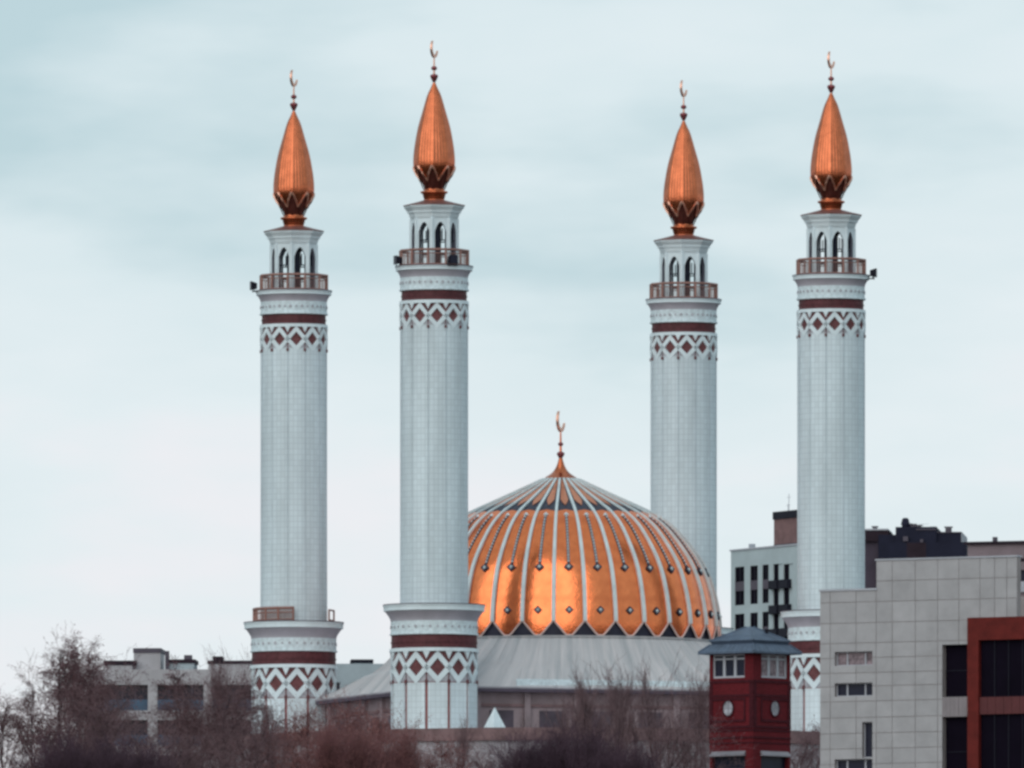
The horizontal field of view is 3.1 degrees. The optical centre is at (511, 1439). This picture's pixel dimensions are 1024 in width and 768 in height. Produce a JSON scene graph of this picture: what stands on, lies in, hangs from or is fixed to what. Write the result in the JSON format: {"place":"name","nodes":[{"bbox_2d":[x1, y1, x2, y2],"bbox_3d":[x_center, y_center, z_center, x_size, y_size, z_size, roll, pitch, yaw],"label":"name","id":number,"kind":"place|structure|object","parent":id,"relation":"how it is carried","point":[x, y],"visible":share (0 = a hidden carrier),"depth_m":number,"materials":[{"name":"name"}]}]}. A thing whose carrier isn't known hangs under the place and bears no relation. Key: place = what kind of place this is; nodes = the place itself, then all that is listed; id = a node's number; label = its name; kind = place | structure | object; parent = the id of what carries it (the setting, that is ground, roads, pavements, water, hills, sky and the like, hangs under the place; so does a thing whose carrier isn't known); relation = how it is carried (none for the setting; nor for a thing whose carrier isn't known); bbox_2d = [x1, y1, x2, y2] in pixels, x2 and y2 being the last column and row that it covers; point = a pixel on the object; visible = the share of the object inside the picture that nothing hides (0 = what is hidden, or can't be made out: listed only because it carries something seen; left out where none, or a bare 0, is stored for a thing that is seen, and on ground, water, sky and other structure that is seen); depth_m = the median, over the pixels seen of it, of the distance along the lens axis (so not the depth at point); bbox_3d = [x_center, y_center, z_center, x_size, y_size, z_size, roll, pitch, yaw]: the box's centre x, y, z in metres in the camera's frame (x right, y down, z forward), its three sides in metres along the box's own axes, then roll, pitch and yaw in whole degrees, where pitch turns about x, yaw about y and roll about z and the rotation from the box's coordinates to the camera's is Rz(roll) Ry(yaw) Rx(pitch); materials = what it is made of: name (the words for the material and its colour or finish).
{"place":"outdoors","nodes":[
{"label":"outdoors","id":0,"kind":"place"},
{"bbox_2d":[0,0,1023,767],"label":"sky","id":1,"kind":"structure","parent":0,"point":[140,140],"materials":[{"name":"white"}]},
{"bbox_3d":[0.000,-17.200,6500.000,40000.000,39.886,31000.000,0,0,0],"label":"ground","id":2,"kind":"structure","parent":0,"visible":0},
{"bbox_2d":[0,676,62,767],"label":"birch tree","id":3,"kind":"object","parent":2,"relation":"on","point":[19,728],"visible":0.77,"depth_m":1216.05,"materials":[{"name":"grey plant"}]},
{"bbox_2d":[0,689,70,767],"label":"birch tree","id":4,"kind":"object","parent":2,"relation":"on","point":[4,716],"visible":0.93,"depth_m":1224.26,"materials":[{"name":"brown plant"}]},
{"bbox_2d":[5,708,82,766],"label":"birch tree","id":5,"kind":"object","parent":2,"relation":"on","point":[52,734],"visible":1,"depth_m":1194.73,"materials":[{"name":"brown plant"}]},
{"bbox_2d":[0,620,136,767],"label":"birch tree","id":6,"kind":"object","parent":2,"relation":"on","point":[74,668],"visible":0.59,"depth_m":1239.43,"materials":[{"name":"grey plant"}]},
{"bbox_2d":[6,716,135,767],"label":"bush","id":7,"kind":"object","parent":2,"relation":"on","point":[68,760],"visible":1,"depth_m":1189.53,"materials":[{"name":"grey plant"}]},
{"bbox_2d":[32,633,127,761],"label":"birch tree","id":8,"kind":"object","parent":2,"relation":"on","point":[97,669],"visible":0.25,"depth_m":1253.62,"materials":[{"name":"brown plant"}]},
{"bbox_2d":[11,643,151,759],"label":"birch tree","id":9,"kind":"object","parent":2,"relation":"on","point":[100,690],"visible":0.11,"depth_m":1285.40,"materials":[{"name":"brown plant"}]},
{"bbox_2d":[42,630,153,764],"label":"birch tree","id":10,"kind":"object","parent":2,"relation":"on","point":[66,641],"visible":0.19,"depth_m":1264.90,"materials":[{"name":"brown plant"}]},
{"bbox_2d":[22,660,189,767],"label":"bare tree","id":11,"kind":"object","parent":2,"relation":"on","point":[94,727],"visible":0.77,"depth_m":1227.18,"materials":[{"name":"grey plant"}]},
{"bbox_2d":[82,718,207,767],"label":"bush","id":12,"kind":"object","parent":2,"relation":"on","point":[138,762],"visible":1,"depth_m":1192.96,"materials":[{"name":"brown plant"}]},
{"bbox_2d":[82,696,208,767],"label":"bare tree","id":13,"kind":"object","parent":2,"relation":"on","point":[145,739],"visible":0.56,"depth_m":1222.28,"materials":[{"name":"brown plant"}]},
{"bbox_2d":[93,648,251,767],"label":"flat block","id":14,"kind":"structure","parent":2,"relation":"on","point":[155,660],"depth_m":1649.92,"materials":[{"name":"grey concrete"}]},
{"bbox_2d":[114,716,242,767],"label":"bare tree","id":15,"kind":"object","parent":2,"relation":"on","point":[188,757],"visible":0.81,"depth_m":1209.48,"materials":[{"name":"brown plant"}]},
{"bbox_2d":[146,654,241,767],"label":"birch tree","id":16,"kind":"object","parent":2,"relation":"on","point":[175,678],"visible":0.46,"depth_m":1260.61,"materials":[{"name":"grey plant"}]},
{"bbox_2d":[144,692,245,767],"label":"birch tree","id":17,"kind":"object","parent":2,"relation":"on","point":[194,740],"visible":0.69,"depth_m":1225.30,"materials":[{"name":"brown plant"}]},
{"bbox_2d":[129,656,311,767],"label":"bare tree","id":18,"kind":"object","parent":2,"relation":"on","point":[232,710],"visible":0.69,"depth_m":1239.06,"materials":[{"name":"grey plant"}]},
{"bbox_2d":[200,640,260,767],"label":"bare tree","id":19,"kind":"object","parent":2,"relation":"on","point":[219,672],"visible":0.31,"depth_m":1271.52,"materials":[{"name":"brown plant"}]},
{"bbox_2d":[185,704,303,767],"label":"bare tree","id":20,"kind":"object","parent":2,"relation":"on","point":[255,752],"visible":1,"depth_m":1199.26,"materials":[{"name":"brown plant"}]},
{"bbox_2d":[197,667,298,767],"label":"birch tree","id":21,"kind":"object","parent":2,"relation":"on","point":[247,708],"visible":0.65,"depth_m":1249.47,"materials":[{"name":"brown plant"}]},
{"bbox_2d":[250,691,299,767],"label":"bare tree","id":22,"kind":"object","parent":2,"relation":"on","point":[269,721],"visible":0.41,"depth_m":1241.01,"materials":[{"name":"brown plant"}]},
{"bbox_2d":[233,707,324,767],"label":"bare tree","id":23,"kind":"object","parent":2,"relation":"on","point":[294,765],"visible":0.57,"depth_m":1214.76,"materials":[{"name":"brown plant"}]},
{"bbox_2d":[244,70,343,732],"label":"minaret","id":24,"kind":"object","parent":2,"relation":"on","point":[292,631],"visible":1,"depth_m":1507.73,"materials":[{"name":"white stone"}]},
{"bbox_2d":[250,281,256,291],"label":"floodlight","id":25,"kind":"object","parent":24,"relation":"attached to","point":[253,285],"visible":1,"depth_m":1509.10,"materials":[{"name":"black metal"}]},
{"bbox_2d":[249,685,372,767],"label":"bare tree","id":26,"kind":"object","parent":2,"relation":"on","point":[309,718],"visible":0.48,"depth_m":1249.86,"materials":[{"name":"brown plant"}]},
{"bbox_2d":[285,708,413,767],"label":"bush","id":27,"kind":"object","parent":2,"relation":"on","point":[333,755],"visible":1,"depth_m":1194.02,"materials":[{"name":"brown plant"}]},
{"bbox_2d":[336,659,382,690],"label":"pale block","id":28,"kind":"structure","parent":2,"relation":"on","point":[354,670],"depth_m":1660.11,"materials":[{"name":"grey concrete"}]},
{"bbox_2d":[275,677,452,767],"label":"bare tree","id":29,"kind":"object","parent":2,"relation":"on","point":[352,713],"visible":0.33,"depth_m":1269.47,"materials":[{"name":"brown plant"}]},
{"bbox_2d":[322,697,430,767],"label":"bare tree","id":30,"kind":"object","parent":2,"relation":"on","point":[386,725],"visible":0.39,"depth_m":1229.54,"materials":[{"name":"brown plant"}]},
{"bbox_2d":[358,713,453,767],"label":"bush","id":31,"kind":"object","parent":2,"relation":"on","point":[405,750],"visible":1,"depth_m":1199.82,"materials":[{"name":"brown plant"}]},
{"bbox_2d":[414,724,488,767],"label":"bare tree","id":32,"kind":"object","parent":2,"relation":"on","point":[448,752],"visible":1,"depth_m":1204.80,"materials":[{"name":"brown plant"}]},
{"bbox_2d":[437,712,477,767],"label":"bare tree","id":33,"kind":"object","parent":2,"relation":"on","point":[464,736],"visible":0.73,"depth_m":1225.46,"materials":[{"name":"brown plant"}]},
{"bbox_2d":[437,729,520,767],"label":"bare tree","id":34,"kind":"object","parent":2,"relation":"on","point":[476,763],"visible":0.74,"depth_m":1215.24,"materials":[{"name":"brown plant"}]},
{"bbox_2d":[205,727,819,767],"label":"podium","id":35,"kind":"object","parent":2,"relation":"on","point":[481,733],"visible":0.11,"depth_m":1472.57,"materials":[{"name":"concrete"}]},
{"bbox_2d":[383,41,484,728],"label":"minaret","id":36,"kind":"object","parent":35,"relation":"on","point":[434,615],"visible":1,"depth_m":1476.21,"materials":[{"name":"white stone"}]},
{"bbox_2d":[393,255,401,266],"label":"floodlight","id":37,"kind":"object","parent":36,"relation":"attached to","point":[397,259],"visible":1,"depth_m":1477.21,"materials":[{"name":"black metal"}]},
{"bbox_2d":[447,255,457,265],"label":"floodlight","id":38,"kind":"object","parent":36,"relation":"attached to","point":[452,259],"visible":1,"depth_m":1475.56,"materials":[{"name":"black metal"}]},
{"bbox_2d":[484,707,504,727],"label":"skylight","id":39,"kind":"object","parent":35,"relation":"on","point":[494,720],"visible":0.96,"depth_m":1473.24,"materials":[{"name":"white glass"}]},
{"bbox_2d":[315,411,721,729],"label":"mosque","id":40,"kind":"structure","parent":2,"relation":"on","point":[566,568],"depth_m":1488.98,"materials":[{"name":"brown metal"}]},
{"bbox_2d":[520,679,579,750],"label":"bare tree","id":41,"kind":"object","parent":2,"relation":"on","point":[562,713],"visible":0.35,"depth_m":1320.80,"materials":[{"name":"brown plant"}]},
{"bbox_2d":[470,706,655,767],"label":"bush","id":42,"kind":"object","parent":2,"relation":"on","point":[530,759],"visible":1,"depth_m":1194.48,"materials":[{"name":"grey plant"}]},
{"bbox_2d":[556,670,612,753],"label":"bare tree","id":43,"kind":"object","parent":2,"relation":"on","point":[572,714],"visible":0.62,"depth_m":1303.18,"materials":[{"name":"brown plant"}]},
{"bbox_2d":[513,700,658,767],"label":"bush","id":44,"kind":"object","parent":2,"relation":"on","point":[568,733],"visible":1,"depth_m":1197.29,"materials":[{"name":"brown plant"}]},
{"bbox_2d":[566,655,628,749],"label":"bare tree","id":45,"kind":"object","parent":2,"relation":"on","point":[582,701],"visible":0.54,"depth_m":1299.48,"materials":[{"name":"brown plant"}]},
{"bbox_2d":[577,658,640,760],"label":"bare tree","id":46,"kind":"object","parent":2,"relation":"on","point":[627,693],"visible":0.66,"depth_m":1292.07,"materials":[{"name":"brown plant"}]},
{"bbox_2d":[564,725,682,767],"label":"bush","id":47,"kind":"object","parent":2,"relation":"on","point":[632,763],"visible":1,"depth_m":1189.06,"materials":[{"name":"brown plant"}]},
{"bbox_2d":[597,656,658,760],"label":"bare tree","id":48,"kind":"object","parent":2,"relation":"on","point":[615,687],"visible":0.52,"depth_m":1311.48,"materials":[{"name":"brown plant"}]},
{"bbox_2d":[613,695,678,767],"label":"bare tree","id":49,"kind":"object","parent":2,"relation":"on","point":[630,728],"visible":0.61,"depth_m":1239.47,"materials":[{"name":"brown plant"}]},
{"bbox_2d":[625,648,688,767],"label":"bare tree","id":50,"kind":"object","parent":2,"relation":"on","point":[649,717],"visible":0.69,"depth_m":1305.02,"materials":[{"name":"brown plant"}]},
{"bbox_2d":[592,698,758,767],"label":"bare tree","id":51,"kind":"object","parent":2,"relation":"on","point":[680,746],"visible":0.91,"depth_m":1244.46,"materials":[{"name":"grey plant"}]},
{"bbox_2d":[653,662,708,767],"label":"bare tree","id":52,"kind":"object","parent":2,"relation":"on","point":[695,705],"visible":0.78,"depth_m":1298.91,"materials":[{"name":"brown plant"}]},
{"bbox_2d":[646,80,733,634],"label":"minaret","id":53,"kind":"object","parent":2,"relation":"on","point":[683,347],"visible":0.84,"depth_m":1519.54,"materials":[{"name":"white stone"}]},
{"bbox_2d":[676,667,708,767],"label":"bare tree","id":54,"kind":"object","parent":2,"relation":"on","point":[705,746],"visible":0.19,"depth_m":1294.52,"materials":[{"name":"brown plant"}]},
{"bbox_2d":[698,626,801,767],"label":"brick tower","id":55,"kind":"structure","parent":2,"relation":"on","point":[749,682],"depth_m":1251.41,"materials":[{"name":"red brick"}]},
{"bbox_2d":[722,699,733,716],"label":"round window","id":56,"kind":"structure","parent":55,"relation":"in","point":[727,706],"depth_m":1251.43,"materials":[{"name":"glass"}]},
{"bbox_2d":[714,654,744,677],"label":"window","id":57,"kind":"structure","parent":55,"relation":"in","point":[728,665],"depth_m":1251.43,"materials":[{"name":"white glass"}]},
{"bbox_2d":[715,756,744,767],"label":"window","id":58,"kind":"structure","parent":55,"relation":"in","point":[742,758],"depth_m":1251.73,"materials":[{"name":"black glass"}]},
{"bbox_2d":[761,756,784,767],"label":"window","id":59,"kind":"structure","parent":55,"relation":"in","point":[766,762],"depth_m":1252.04,"materials":[{"name":"grey glass"}]},
{"bbox_2d":[761,654,785,678],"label":"window","id":60,"kind":"structure","parent":55,"relation":"in","point":[772,666],"depth_m":1251.73,"materials":[{"name":"grey glass"}]},
{"bbox_2d":[770,699,780,716],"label":"round window","id":61,"kind":"structure","parent":55,"relation":"in","point":[775,708],"depth_m":1251.73,"materials":[{"name":"glass"}]},
{"bbox_2d":[729,497,796,638],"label":"apartment block","id":62,"kind":"structure","parent":2,"relation":"on","point":[763,586],"depth_m":1708.44,"materials":[{"name":"white concrete"}]},
{"bbox_2d":[735,567,743,605],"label":"window","id":63,"kind":"structure","parent":62,"relation":"in","point":[739,571],"depth_m":1713.84,"materials":[{"name":"black glass"}]},
{"bbox_2d":[735,614,743,629],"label":"window","id":64,"kind":"structure","parent":62,"relation":"in","point":[739,618],"depth_m":1713.84,"materials":[{"name":"black glass"}]},
{"bbox_2d":[750,565,757,603],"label":"window","id":65,"kind":"structure","parent":62,"relation":"in","point":[754,569],"depth_m":1710.92,"materials":[{"name":"black glass"}]},
{"bbox_2d":[751,612,757,627],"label":"window","id":66,"kind":"structure","parent":62,"relation":"in","point":[754,616],"depth_m":1710.92,"materials":[{"name":"black glass"}]},
{"bbox_2d":[763,564,768,602],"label":"window","id":67,"kind":"structure","parent":62,"relation":"in","point":[765,567],"depth_m":1708.83,"materials":[{"name":"black glass"}]},
{"bbox_2d":[763,612,768,629],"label":"window","id":68,"kind":"structure","parent":62,"relation":"in","point":[765,616],"depth_m":1708.83,"materials":[{"name":"black glass"}]},
{"bbox_2d":[790,715,819,767],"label":"bare tree","id":69,"kind":"object","parent":2,"relation":"on","point":[809,756],"visible":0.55,"depth_m":1328.67,"materials":[{"name":"brown plant"}]},
{"bbox_2d":[780,52,869,731],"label":"minaret","id":70,"kind":"object","parent":2,"relation":"on","point":[831,324],"visible":0.88,"depth_m":1487.86,"materials":[{"name":"white stone"}]},
{"bbox_2d":[869,268,876,278],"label":"floodlight","id":71,"kind":"object","parent":70,"relation":"attached to","point":[873,273],"visible":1,"depth_m":1489.20,"materials":[{"name":"black metal"}]},
{"bbox_2d":[865,518,967,587],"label":"dark apartment block","id":72,"kind":"structure","parent":2,"relation":"on","point":[909,540],"depth_m":1688.69,"materials":[{"name":"black"}]},
{"bbox_2d":[819,555,1023,767],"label":"tiled building","id":73,"kind":"structure","parent":2,"relation":"on","point":[921,662],"depth_m":1176.05,"materials":[{"name":"grey tile"}]},
{"bbox_2d":[837,683,871,696],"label":"window","id":74,"kind":"structure","parent":73,"relation":"in","point":[843,689],"depth_m":1179.06,"materials":[{"name":"black glass"}]},
{"bbox_2d":[837,651,872,665],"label":"window","id":75,"kind":"structure","parent":73,"relation":"in","point":[865,657],"depth_m":1179.06,"materials":[{"name":"grey glass"}]},
{"bbox_2d":[837,759,872,767],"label":"window","id":76,"kind":"structure","parent":73,"relation":"in","point":[843,763],"depth_m":1179.06,"materials":[{"name":"black glass"}]},
{"bbox_2d":[864,722,872,757],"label":"window","id":77,"kind":"structure","parent":73,"relation":"in","point":[868,748],"depth_m":1178.48,"materials":[{"name":"black glass"}]},
{"bbox_2d":[964,537,1023,596],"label":"pinkish building","id":78,"kind":"structure","parent":2,"relation":"on","point":[994,547],"depth_m":1558.80,"materials":[{"name":"pink paint"}]},
{"bbox_2d":[1021,570,1023,580],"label":"window","id":79,"kind":"structure","parent":78,"relation":"in","point":[1022,571],"depth_m":1558.19,"materials":[{"name":"black glass"}]}
]}

